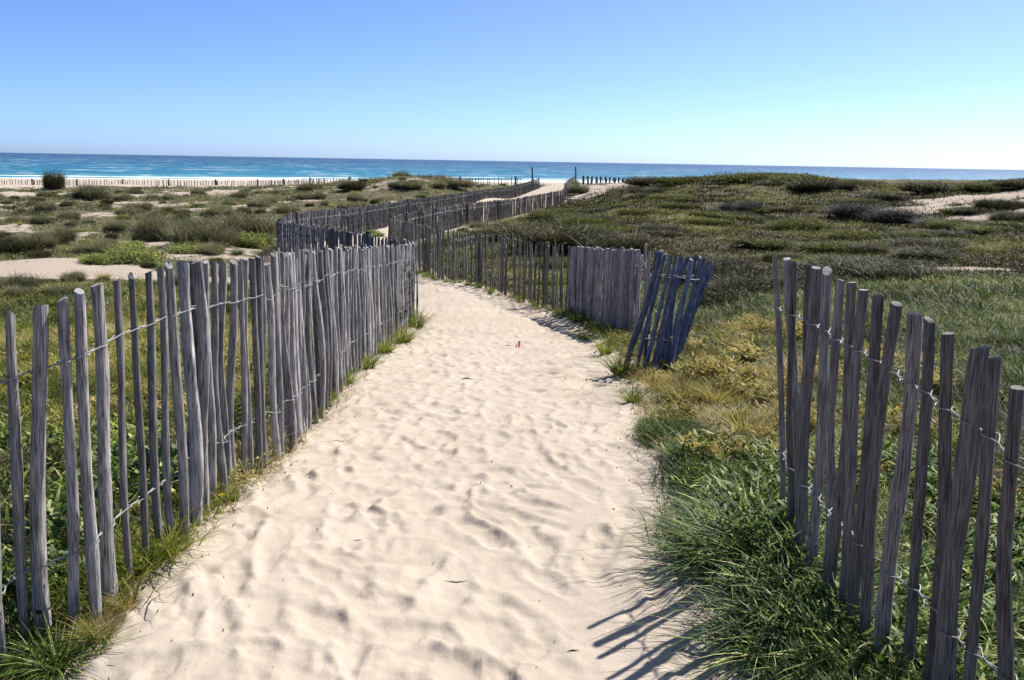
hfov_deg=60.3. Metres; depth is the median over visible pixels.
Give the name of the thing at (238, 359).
leafy weed
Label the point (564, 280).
heath mound
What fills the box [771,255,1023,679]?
stake fence
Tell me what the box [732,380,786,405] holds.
leafy weed
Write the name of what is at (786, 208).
shrub
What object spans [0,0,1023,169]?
sky
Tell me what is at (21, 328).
meadow grass
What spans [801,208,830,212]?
heath mound
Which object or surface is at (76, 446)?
leafy weed
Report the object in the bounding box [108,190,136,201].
shrub
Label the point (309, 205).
shrub
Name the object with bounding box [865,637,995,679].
leafy weed
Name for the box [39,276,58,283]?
cushion plant
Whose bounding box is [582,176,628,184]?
stake fence
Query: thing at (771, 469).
leafy weed
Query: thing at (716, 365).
leafy weed
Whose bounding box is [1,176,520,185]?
stake fence
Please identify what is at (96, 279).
shrub
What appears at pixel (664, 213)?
heath mound
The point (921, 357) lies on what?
leafy weed
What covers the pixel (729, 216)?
heath mound
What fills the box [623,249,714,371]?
broken fence
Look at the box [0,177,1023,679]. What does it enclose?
dune ground
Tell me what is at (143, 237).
shrub
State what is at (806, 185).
shrub
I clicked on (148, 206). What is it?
shrub
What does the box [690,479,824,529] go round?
leafy weed
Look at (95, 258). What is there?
spurge mat
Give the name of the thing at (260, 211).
shrub
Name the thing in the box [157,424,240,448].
leafy weed
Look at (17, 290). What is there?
shrub
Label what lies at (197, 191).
shrub
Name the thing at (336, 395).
grass tuft
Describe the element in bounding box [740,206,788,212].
heath mound
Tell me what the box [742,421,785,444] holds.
leafy weed
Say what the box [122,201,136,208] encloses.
shrub
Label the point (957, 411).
leafy weed
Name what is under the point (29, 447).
leafy weed
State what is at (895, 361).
leafy weed
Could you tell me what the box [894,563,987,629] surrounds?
leafy weed
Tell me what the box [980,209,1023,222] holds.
shrub
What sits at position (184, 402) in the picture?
leafy weed
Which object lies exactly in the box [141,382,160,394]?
leafy weed
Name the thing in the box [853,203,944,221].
shrub
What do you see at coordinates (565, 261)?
heath mound
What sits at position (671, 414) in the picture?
leafy weed
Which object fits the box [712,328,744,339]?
leafy weed
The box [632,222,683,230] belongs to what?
shrub
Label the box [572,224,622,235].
shrub
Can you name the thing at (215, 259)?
cushion plant
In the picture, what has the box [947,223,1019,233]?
heath mound
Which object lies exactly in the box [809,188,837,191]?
shrub
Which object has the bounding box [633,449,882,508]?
grass clump
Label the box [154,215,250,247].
shrub
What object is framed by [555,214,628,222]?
shrub
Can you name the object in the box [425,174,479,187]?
shrub
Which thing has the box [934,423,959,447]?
leafy weed
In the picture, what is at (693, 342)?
leafy weed
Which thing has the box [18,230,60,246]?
shrub
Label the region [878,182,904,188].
heath mound
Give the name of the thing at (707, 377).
dry grass
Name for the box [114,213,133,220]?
cushion plant
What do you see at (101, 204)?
cushion plant
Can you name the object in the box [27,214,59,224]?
shrub
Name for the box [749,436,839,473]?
leafy weed
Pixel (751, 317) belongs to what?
leafy weed
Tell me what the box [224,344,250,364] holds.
leafy weed
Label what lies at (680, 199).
heath mound
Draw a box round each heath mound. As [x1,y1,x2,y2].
[525,209,567,217]
[526,275,568,285]
[534,257,569,267]
[540,207,571,211]
[550,211,591,218]
[553,214,618,225]
[586,222,637,232]
[612,206,668,215]
[642,257,676,270]
[646,193,695,198]
[648,210,674,214]
[652,174,707,184]
[657,201,707,208]
[666,197,695,200]
[677,215,740,224]
[683,210,718,215]
[692,170,780,183]
[707,212,758,219]
[721,235,800,249]
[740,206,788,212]
[759,217,838,230]
[765,218,826,225]
[766,171,835,182]
[788,204,831,208]
[791,238,859,253]
[798,253,828,259]
[799,255,855,264]
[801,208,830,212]
[818,228,856,232]
[825,227,884,239]
[828,196,881,202]
[836,179,875,183]
[843,240,890,245]
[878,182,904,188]
[879,228,935,238]
[920,219,976,228]
[935,207,976,213]
[941,244,982,252]
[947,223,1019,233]
[948,187,977,190]
[953,179,1008,189]
[968,219,1023,227]
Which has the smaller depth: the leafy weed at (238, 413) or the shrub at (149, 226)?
the leafy weed at (238, 413)
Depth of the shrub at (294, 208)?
45.38 m
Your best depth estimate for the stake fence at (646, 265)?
10.70 m
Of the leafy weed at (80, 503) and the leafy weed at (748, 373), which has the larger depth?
the leafy weed at (748, 373)
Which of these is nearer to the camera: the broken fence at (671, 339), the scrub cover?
the broken fence at (671, 339)
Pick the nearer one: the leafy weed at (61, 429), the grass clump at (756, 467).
the grass clump at (756, 467)
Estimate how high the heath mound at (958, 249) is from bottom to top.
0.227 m
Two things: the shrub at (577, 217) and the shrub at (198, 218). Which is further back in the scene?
the shrub at (198, 218)
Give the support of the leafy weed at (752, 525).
on the dune ground at (44, 267)
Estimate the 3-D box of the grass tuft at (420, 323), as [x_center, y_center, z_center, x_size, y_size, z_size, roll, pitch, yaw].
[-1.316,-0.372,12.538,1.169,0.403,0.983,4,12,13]
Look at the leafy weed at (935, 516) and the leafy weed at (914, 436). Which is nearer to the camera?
the leafy weed at (935, 516)
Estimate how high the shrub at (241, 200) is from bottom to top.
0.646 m
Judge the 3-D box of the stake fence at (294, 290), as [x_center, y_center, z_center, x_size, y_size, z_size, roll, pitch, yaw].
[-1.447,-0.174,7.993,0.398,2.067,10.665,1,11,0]
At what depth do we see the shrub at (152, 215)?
37.91 m
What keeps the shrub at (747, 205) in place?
on the dune ground at (44, 267)
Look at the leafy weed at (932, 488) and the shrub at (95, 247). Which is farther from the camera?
the shrub at (95, 247)
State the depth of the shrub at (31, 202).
50.95 m
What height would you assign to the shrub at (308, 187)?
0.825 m
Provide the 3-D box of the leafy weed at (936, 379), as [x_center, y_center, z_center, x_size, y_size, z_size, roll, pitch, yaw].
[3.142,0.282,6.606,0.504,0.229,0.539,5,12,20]
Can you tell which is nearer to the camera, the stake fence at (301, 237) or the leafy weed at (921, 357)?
the leafy weed at (921, 357)
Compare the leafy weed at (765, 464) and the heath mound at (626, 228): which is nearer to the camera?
the leafy weed at (765, 464)
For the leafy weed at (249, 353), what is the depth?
8.65 m
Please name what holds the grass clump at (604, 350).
on the sand path
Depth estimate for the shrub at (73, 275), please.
17.72 m
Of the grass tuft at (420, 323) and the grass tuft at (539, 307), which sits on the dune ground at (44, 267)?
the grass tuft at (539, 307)
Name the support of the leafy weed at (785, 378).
on the dune ground at (44, 267)
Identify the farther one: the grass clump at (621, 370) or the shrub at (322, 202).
the shrub at (322, 202)
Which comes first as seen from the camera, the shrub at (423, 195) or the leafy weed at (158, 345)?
the leafy weed at (158, 345)
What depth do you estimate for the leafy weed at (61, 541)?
3.23 m
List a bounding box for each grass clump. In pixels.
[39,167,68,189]
[560,489,800,619]
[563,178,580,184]
[568,324,600,339]
[569,482,882,633]
[581,346,660,376]
[582,331,629,355]
[582,580,873,679]
[584,473,920,617]
[595,324,627,345]
[603,378,664,402]
[620,462,883,568]
[626,407,715,445]
[627,361,691,390]
[627,369,730,402]
[632,402,697,428]
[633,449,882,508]
[633,528,966,679]
[653,430,724,467]
[659,564,1023,679]
[660,509,972,657]
[662,441,776,500]
[673,373,756,404]
[695,397,778,433]
[718,567,1023,679]
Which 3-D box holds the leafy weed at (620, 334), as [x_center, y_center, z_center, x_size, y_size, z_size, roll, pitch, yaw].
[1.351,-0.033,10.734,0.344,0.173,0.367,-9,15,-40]
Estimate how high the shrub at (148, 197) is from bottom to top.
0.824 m
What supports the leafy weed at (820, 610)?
on the dune ground at (44, 267)
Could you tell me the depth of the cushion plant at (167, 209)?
43.56 m
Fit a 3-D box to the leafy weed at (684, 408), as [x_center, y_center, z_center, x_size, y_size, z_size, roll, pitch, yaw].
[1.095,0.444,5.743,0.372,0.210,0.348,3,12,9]
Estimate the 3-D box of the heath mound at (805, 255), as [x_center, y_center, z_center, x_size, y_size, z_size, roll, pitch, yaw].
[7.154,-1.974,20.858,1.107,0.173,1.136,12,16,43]
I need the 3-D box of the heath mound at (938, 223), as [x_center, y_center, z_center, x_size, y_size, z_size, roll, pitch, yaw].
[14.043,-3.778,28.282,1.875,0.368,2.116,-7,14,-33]
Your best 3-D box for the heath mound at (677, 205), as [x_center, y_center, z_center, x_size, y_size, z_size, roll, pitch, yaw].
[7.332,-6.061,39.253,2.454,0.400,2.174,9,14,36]
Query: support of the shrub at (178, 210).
on the dune ground at (44, 267)
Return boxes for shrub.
[0,213,30,223]
[0,229,53,256]
[0,251,17,259]
[0,269,55,290]
[1,198,14,203]
[2,281,36,297]
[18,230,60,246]
[23,249,52,258]
[24,198,41,206]
[25,197,46,201]
[25,201,61,210]
[26,279,92,297]
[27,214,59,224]
[27,229,51,236]
[35,189,55,197]
[42,225,83,244]
[51,217,64,222]
[52,269,88,282]
[53,208,81,220]
[59,201,74,206]
[63,181,113,200]
[65,218,79,226]
[66,235,112,255]
[81,219,99,225]
[91,237,119,244]
[93,215,137,232]
[94,274,109,282]
[99,198,113,203]
[104,232,118,238]
[105,191,118,199]
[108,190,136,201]
[112,204,146,214]
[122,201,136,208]
[122,205,207,241]
[126,186,142,193]
[126,230,161,241]
[132,201,156,210]
[136,209,164,221]
[138,262,156,267]
[144,194,159,200]
[153,270,210,280]
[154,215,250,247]
[157,192,178,199]
[169,208,193,215]
[179,214,212,226]
[189,187,206,194]
[194,239,227,255]
[197,210,214,216]
[199,209,278,234]
[203,201,240,215]
[212,204,232,208]
[218,198,237,205]
[222,195,237,200]
[228,190,248,198]
[228,196,247,202]
[237,186,253,192]
[244,196,274,207]
[253,187,272,194]
[254,208,266,213]
[271,204,291,213]
[274,205,302,212]
[292,191,314,199]
[295,181,316,190]
[304,203,315,206]
[306,190,327,199]
[318,200,331,205]
[334,181,369,189]
[335,200,362,208]
[336,179,354,182]
[342,191,364,201]
[384,178,424,188]
[387,170,412,177]
[404,181,428,188]
[414,193,427,197]
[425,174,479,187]
[432,174,452,179]
[432,180,449,187]
[468,220,488,227]
[478,220,552,237]
[479,218,610,249]
[552,225,676,253]
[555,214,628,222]
[567,180,592,193]
[569,213,619,219]
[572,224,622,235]
[583,208,609,211]
[601,272,661,284]
[616,174,677,185]
[620,186,668,193]
[630,191,669,197]
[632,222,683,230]
[643,229,679,235]
[662,252,782,284]
[679,274,773,306]
[705,256,747,265]
[709,266,834,293]
[713,198,769,212]
[713,209,762,217]
[748,179,789,185]
[758,250,802,260]
[768,206,800,211]
[781,176,844,189]
[782,252,896,277]
[782,267,881,281]
[801,253,898,264]
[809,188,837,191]
[818,199,894,217]
[825,178,862,188]
[843,255,999,283]
[845,241,894,253]
[851,190,911,199]
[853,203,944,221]
[864,179,887,184]
[876,243,968,259]
[877,233,981,250]
[888,178,958,192]
[907,228,975,236]
[908,216,980,225]
[942,204,1011,213]
[964,195,1023,209]
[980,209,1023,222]
[985,177,1023,186]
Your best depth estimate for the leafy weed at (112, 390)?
7.25 m
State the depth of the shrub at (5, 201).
61.70 m
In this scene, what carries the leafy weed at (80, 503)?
on the dune ground at (44, 267)
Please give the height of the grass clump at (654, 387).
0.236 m
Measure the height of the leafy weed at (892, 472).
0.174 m
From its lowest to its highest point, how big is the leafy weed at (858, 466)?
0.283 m
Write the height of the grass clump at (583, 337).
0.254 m
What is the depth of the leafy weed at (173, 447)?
4.70 m
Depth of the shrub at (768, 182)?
50.80 m
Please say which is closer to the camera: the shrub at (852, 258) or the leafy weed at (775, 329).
the leafy weed at (775, 329)
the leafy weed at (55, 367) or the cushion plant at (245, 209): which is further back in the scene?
the cushion plant at (245, 209)
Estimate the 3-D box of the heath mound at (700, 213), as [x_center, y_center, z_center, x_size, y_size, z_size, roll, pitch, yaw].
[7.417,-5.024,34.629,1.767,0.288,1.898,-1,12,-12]
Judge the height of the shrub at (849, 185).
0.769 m
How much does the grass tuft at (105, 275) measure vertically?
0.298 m
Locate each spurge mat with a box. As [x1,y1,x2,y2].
[54,239,120,254]
[70,228,93,231]
[70,281,104,289]
[75,251,126,264]
[103,241,173,264]
[108,239,147,248]
[122,278,144,284]
[152,262,173,267]
[161,239,212,253]
[229,228,274,247]
[362,229,384,236]
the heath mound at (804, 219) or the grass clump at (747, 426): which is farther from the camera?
the heath mound at (804, 219)
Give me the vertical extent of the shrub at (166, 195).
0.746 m
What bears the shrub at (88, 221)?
on the dune ground at (44, 267)
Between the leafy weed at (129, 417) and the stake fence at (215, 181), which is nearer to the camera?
the leafy weed at (129, 417)
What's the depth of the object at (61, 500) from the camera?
3.83 m
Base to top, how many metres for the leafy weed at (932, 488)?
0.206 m
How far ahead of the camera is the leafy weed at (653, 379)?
7.13 m
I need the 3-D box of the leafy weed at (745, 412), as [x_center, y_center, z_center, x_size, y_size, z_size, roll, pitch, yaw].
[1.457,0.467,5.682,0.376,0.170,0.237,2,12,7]
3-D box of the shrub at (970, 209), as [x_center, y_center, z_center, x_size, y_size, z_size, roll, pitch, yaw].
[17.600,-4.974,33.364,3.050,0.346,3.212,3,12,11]
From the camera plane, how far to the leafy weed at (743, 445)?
4.58 m
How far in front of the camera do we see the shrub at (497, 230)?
26.74 m
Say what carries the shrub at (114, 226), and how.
on the dune ground at (44, 267)
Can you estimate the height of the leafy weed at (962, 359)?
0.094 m
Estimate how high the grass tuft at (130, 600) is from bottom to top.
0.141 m
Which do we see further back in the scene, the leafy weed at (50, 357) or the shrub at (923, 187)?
the shrub at (923, 187)
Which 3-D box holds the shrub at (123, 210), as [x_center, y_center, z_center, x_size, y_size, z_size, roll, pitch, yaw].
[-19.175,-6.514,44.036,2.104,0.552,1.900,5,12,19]
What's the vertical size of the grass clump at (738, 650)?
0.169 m
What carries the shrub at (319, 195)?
on the dune ground at (44, 267)
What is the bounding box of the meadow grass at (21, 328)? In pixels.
[0,276,421,679]
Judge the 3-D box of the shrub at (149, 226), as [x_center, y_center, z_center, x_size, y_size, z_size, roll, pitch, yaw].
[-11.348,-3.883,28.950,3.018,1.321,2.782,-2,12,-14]
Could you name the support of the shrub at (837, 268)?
on the dune ground at (44, 267)
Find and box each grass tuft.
[0,603,153,679]
[1,586,120,679]
[35,587,156,654]
[61,561,177,624]
[83,520,206,585]
[90,270,114,278]
[115,500,237,566]
[218,478,257,500]
[228,247,249,256]
[312,402,336,422]
[331,385,358,401]
[344,366,377,383]
[359,346,393,368]
[377,327,418,352]
[390,318,438,343]
[408,305,444,327]
[472,281,485,287]
[530,304,544,308]
[591,325,613,334]
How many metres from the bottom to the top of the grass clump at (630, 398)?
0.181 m
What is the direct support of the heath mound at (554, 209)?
on the dune ground at (44, 267)
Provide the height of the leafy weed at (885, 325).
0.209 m
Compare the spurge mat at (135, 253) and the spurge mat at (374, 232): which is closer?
the spurge mat at (135, 253)
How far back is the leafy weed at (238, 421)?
5.33 m
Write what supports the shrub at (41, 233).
on the dune ground at (44, 267)
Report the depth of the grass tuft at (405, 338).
10.67 m
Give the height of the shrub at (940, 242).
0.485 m
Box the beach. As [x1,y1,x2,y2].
[0,178,597,188]
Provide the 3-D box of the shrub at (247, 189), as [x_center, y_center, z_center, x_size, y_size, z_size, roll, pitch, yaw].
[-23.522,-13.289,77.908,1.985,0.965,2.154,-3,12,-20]
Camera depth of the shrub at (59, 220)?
36.18 m
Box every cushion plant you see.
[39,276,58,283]
[96,202,112,207]
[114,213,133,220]
[149,208,168,215]
[161,206,174,211]
[173,212,191,219]
[189,203,205,207]
[206,255,225,262]
[236,207,252,211]
[369,199,380,203]
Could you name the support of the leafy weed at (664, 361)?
on the dune ground at (44, 267)
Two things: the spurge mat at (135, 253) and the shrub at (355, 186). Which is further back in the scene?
the shrub at (355, 186)
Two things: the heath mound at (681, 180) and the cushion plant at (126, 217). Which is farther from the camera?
the heath mound at (681, 180)
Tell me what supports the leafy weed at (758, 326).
on the dune ground at (44, 267)
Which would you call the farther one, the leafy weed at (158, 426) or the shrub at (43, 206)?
the shrub at (43, 206)
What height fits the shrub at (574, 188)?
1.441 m
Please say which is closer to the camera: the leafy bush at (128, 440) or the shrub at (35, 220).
the leafy bush at (128, 440)
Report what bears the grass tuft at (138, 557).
on the dune ground at (44, 267)
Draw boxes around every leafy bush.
[0,405,52,454]
[0,432,94,497]
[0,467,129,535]
[0,476,81,555]
[1,506,84,565]
[47,433,160,491]
[94,425,185,468]
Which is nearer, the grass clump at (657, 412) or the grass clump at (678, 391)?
the grass clump at (657, 412)
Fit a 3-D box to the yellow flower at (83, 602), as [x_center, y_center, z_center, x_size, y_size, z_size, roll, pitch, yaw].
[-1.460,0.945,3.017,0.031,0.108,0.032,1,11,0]
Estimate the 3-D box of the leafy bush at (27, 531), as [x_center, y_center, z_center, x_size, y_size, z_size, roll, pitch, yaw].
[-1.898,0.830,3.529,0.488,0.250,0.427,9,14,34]
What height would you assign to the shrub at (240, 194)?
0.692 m
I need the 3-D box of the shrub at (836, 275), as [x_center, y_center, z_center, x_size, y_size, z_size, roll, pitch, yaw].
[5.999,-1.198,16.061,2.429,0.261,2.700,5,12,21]
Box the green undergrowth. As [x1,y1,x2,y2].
[541,267,1023,679]
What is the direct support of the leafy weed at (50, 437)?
on the dune ground at (44, 267)
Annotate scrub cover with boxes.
[0,174,558,325]
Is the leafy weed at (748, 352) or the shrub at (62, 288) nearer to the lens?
the leafy weed at (748, 352)
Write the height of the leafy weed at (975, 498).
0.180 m
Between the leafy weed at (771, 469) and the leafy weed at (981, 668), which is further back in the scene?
the leafy weed at (771, 469)
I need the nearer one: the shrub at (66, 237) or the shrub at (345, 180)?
the shrub at (66, 237)
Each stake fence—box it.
[0,242,417,679]
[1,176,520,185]
[276,219,414,312]
[280,178,539,251]
[388,177,574,240]
[390,217,571,310]
[567,246,639,333]
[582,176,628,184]
[635,243,650,333]
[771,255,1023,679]
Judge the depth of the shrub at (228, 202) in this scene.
51.45 m
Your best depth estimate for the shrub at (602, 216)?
33.24 m
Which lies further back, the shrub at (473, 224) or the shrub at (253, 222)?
the shrub at (473, 224)
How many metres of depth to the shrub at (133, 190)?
83.66 m
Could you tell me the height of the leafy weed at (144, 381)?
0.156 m
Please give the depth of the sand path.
3.71 m
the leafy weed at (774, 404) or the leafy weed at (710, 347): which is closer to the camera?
the leafy weed at (774, 404)
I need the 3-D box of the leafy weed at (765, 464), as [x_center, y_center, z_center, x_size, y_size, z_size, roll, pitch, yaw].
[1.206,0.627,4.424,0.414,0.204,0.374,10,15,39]
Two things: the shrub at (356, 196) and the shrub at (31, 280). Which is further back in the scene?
the shrub at (356, 196)
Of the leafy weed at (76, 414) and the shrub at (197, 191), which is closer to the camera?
the leafy weed at (76, 414)
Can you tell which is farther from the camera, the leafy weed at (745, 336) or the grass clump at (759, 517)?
the leafy weed at (745, 336)
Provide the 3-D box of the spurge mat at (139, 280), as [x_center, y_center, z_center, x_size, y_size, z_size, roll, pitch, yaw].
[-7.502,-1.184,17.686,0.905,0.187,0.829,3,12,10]
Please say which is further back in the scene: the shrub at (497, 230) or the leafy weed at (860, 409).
the shrub at (497, 230)
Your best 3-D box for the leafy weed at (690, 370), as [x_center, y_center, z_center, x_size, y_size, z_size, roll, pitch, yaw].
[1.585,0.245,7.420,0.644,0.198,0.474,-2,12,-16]
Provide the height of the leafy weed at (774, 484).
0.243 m
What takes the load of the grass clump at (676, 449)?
on the dune ground at (44, 267)
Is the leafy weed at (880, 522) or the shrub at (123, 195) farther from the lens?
the shrub at (123, 195)
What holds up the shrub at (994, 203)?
on the dune ground at (44, 267)
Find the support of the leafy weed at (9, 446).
on the dune ground at (44, 267)
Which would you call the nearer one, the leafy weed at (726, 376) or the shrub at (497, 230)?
the leafy weed at (726, 376)
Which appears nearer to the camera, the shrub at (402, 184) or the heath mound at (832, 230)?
the heath mound at (832, 230)
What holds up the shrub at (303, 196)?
on the dune ground at (44, 267)
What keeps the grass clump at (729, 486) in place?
on the dune ground at (44, 267)
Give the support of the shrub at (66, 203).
on the dune ground at (44, 267)
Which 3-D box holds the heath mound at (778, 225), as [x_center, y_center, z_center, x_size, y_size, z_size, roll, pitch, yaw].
[9.411,-3.924,29.615,2.719,0.413,2.648,-5,13,-27]
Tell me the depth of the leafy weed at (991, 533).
3.65 m
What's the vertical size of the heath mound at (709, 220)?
0.355 m
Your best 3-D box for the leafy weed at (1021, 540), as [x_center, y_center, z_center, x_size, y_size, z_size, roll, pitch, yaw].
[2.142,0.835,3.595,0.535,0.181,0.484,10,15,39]
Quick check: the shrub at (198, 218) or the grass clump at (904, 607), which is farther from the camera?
the shrub at (198, 218)
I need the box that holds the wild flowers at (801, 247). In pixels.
[449,187,1023,314]
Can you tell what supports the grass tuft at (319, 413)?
on the dune ground at (44, 267)
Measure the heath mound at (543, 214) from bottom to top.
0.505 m
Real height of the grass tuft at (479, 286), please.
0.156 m
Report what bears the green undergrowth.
on the dune ground at (44, 267)
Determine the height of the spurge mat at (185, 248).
0.475 m
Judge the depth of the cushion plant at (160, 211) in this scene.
42.16 m
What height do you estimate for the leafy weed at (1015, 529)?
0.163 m
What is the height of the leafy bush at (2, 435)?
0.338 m
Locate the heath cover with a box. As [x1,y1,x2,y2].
[415,172,1023,317]
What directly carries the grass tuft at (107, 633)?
on the dune ground at (44, 267)
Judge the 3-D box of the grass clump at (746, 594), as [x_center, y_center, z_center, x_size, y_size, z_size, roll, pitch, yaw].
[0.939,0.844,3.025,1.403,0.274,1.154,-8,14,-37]
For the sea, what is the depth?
524.81 m
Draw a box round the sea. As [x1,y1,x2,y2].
[0,153,1023,182]
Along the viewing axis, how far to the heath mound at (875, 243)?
23.37 m
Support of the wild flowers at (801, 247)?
on the dune ground at (44, 267)
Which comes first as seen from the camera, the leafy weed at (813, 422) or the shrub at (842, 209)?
the leafy weed at (813, 422)
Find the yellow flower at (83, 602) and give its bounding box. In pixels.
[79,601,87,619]
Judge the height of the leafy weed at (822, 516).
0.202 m
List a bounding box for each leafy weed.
[0,349,31,364]
[0,360,56,389]
[0,384,6,400]
[0,418,57,449]
[0,434,47,460]
[0,450,49,479]
[0,463,47,498]
[0,464,25,502]
[0,516,99,606]
[1,415,113,448]
[1,461,119,520]
[2,583,59,649]
[3,596,31,627]
[4,537,85,593]
[6,393,53,418]
[17,349,49,363]
[21,361,54,374]
[21,409,62,432]
[22,439,64,458]
[24,431,116,453]
[24,453,129,494]
[27,425,146,465]
[28,485,152,546]
[46,437,115,465]
[47,416,96,433]
[48,353,71,363]
[48,358,74,374]
[48,479,139,522]
[50,402,95,426]
[72,377,94,389]
[75,421,148,440]
[88,347,116,366]
[89,394,117,409]
[91,414,175,447]
[93,446,219,503]
[94,404,147,428]
[96,422,208,470]
[110,378,132,394]
[111,357,131,365]
[125,377,170,390]
[139,339,168,352]
[141,359,160,366]
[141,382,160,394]
[145,391,186,414]
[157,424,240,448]
[184,404,285,439]
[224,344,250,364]
[225,348,267,370]
[226,354,252,372]
[234,409,254,425]
[236,343,267,357]
[236,345,252,360]
[609,330,631,338]
[616,331,638,346]
[632,321,660,336]
[642,368,673,384]
[645,403,705,423]
[651,421,751,458]
[652,391,707,419]
[654,358,680,367]
[662,362,687,372]
[665,355,732,379]
[670,460,755,503]
[675,420,778,464]
[682,330,715,351]
[687,350,743,378]
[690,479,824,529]
[701,484,810,548]
[702,343,721,351]
[706,329,728,338]
[709,365,773,396]
[711,399,760,423]
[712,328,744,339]
[712,334,734,346]
[712,440,779,473]
[715,338,775,360]
[717,319,745,330]
[717,430,776,470]
[719,323,762,339]
[723,360,767,379]
[724,443,824,479]
[728,434,785,462]
[728,461,824,492]
[730,329,768,344]
[732,315,774,336]
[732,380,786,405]
[742,312,757,321]
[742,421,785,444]
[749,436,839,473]
[750,455,813,483]
[752,466,824,521]
[754,514,881,577]
[755,399,841,435]
[755,472,779,503]
[762,395,813,408]
[763,322,796,335]
[766,493,886,537]
[770,373,815,385]
[772,318,802,339]
[793,573,902,622]
[798,355,865,382]
[808,442,894,494]
[824,599,963,672]
[829,345,866,363]
[833,573,995,636]
[834,424,932,470]
[858,394,902,424]
[858,431,929,459]
[859,443,937,485]
[862,344,897,361]
[864,340,899,353]
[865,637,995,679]
[872,609,1023,679]
[876,511,885,535]
[877,526,995,584]
[879,491,973,538]
[880,356,904,368]
[882,318,905,329]
[884,431,953,463]
[885,402,938,434]
[885,422,937,438]
[885,425,935,444]
[887,645,959,679]
[893,567,1023,642]
[894,349,939,364]
[894,360,961,392]
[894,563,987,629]
[897,521,1023,591]
[905,560,1023,641]
[906,492,997,545]
[908,455,977,506]
[918,610,1023,679]
[924,510,975,546]
[932,400,1003,422]
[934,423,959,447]
[953,468,1023,504]
[954,352,968,361]
[967,503,1023,554]
[971,477,1023,518]
[971,508,1023,565]
[971,521,1020,557]
[975,492,1023,528]
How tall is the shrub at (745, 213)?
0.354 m
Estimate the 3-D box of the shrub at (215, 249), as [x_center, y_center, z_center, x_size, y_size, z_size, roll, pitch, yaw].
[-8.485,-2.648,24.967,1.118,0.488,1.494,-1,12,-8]
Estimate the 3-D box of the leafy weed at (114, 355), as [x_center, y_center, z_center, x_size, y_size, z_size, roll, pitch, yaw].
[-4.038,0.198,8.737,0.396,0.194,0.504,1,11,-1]
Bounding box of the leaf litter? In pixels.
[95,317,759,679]
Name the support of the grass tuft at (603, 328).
on the dune ground at (44, 267)
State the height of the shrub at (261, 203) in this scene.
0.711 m
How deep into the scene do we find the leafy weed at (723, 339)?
9.31 m
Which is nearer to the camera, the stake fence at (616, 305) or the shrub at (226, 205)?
the stake fence at (616, 305)
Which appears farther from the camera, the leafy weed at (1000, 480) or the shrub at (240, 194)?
the shrub at (240, 194)
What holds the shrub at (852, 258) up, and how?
on the dune ground at (44, 267)
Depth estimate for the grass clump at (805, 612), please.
2.79 m
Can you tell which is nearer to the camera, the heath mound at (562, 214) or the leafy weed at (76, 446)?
the leafy weed at (76, 446)
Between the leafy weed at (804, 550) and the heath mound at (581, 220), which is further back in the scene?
the heath mound at (581, 220)
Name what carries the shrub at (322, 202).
on the dune ground at (44, 267)
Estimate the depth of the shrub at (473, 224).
39.68 m
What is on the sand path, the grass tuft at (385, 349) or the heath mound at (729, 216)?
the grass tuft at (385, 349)
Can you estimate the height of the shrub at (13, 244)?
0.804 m
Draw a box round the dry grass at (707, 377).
[549,273,1023,679]
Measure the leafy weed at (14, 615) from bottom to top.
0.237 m
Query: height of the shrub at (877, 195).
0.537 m
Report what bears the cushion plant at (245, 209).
on the dune ground at (44, 267)
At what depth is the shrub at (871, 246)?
21.35 m
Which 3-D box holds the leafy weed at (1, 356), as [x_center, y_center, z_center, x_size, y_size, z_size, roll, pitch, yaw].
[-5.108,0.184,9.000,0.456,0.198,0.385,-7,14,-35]
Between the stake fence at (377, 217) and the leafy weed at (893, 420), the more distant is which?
the stake fence at (377, 217)
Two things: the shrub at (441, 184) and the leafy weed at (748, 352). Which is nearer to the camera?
the leafy weed at (748, 352)
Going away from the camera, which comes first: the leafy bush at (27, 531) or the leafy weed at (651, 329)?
the leafy bush at (27, 531)
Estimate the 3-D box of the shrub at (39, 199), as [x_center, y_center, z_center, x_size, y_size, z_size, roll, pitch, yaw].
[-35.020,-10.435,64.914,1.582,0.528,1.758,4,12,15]
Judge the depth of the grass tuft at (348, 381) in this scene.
7.54 m
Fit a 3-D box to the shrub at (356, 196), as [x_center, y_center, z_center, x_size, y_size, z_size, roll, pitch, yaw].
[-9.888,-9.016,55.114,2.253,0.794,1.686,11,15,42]
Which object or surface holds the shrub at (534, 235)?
on the dune ground at (44, 267)
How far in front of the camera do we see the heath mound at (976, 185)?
43.56 m
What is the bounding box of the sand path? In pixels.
[75,185,770,679]
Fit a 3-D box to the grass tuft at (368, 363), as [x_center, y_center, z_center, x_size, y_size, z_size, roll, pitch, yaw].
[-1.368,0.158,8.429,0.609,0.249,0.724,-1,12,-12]
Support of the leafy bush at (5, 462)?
on the dune ground at (44, 267)
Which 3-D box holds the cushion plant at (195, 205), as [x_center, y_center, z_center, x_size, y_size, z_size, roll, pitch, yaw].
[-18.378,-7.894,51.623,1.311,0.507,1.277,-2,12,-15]
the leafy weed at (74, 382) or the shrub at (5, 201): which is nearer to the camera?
the leafy weed at (74, 382)
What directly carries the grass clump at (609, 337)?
on the dune ground at (44, 267)
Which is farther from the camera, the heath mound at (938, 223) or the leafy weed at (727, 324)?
the heath mound at (938, 223)
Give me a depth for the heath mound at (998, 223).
27.42 m
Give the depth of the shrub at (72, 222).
32.91 m
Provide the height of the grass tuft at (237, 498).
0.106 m
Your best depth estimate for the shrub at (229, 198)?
55.11 m
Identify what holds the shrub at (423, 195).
on the dune ground at (44, 267)
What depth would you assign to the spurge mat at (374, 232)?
35.50 m

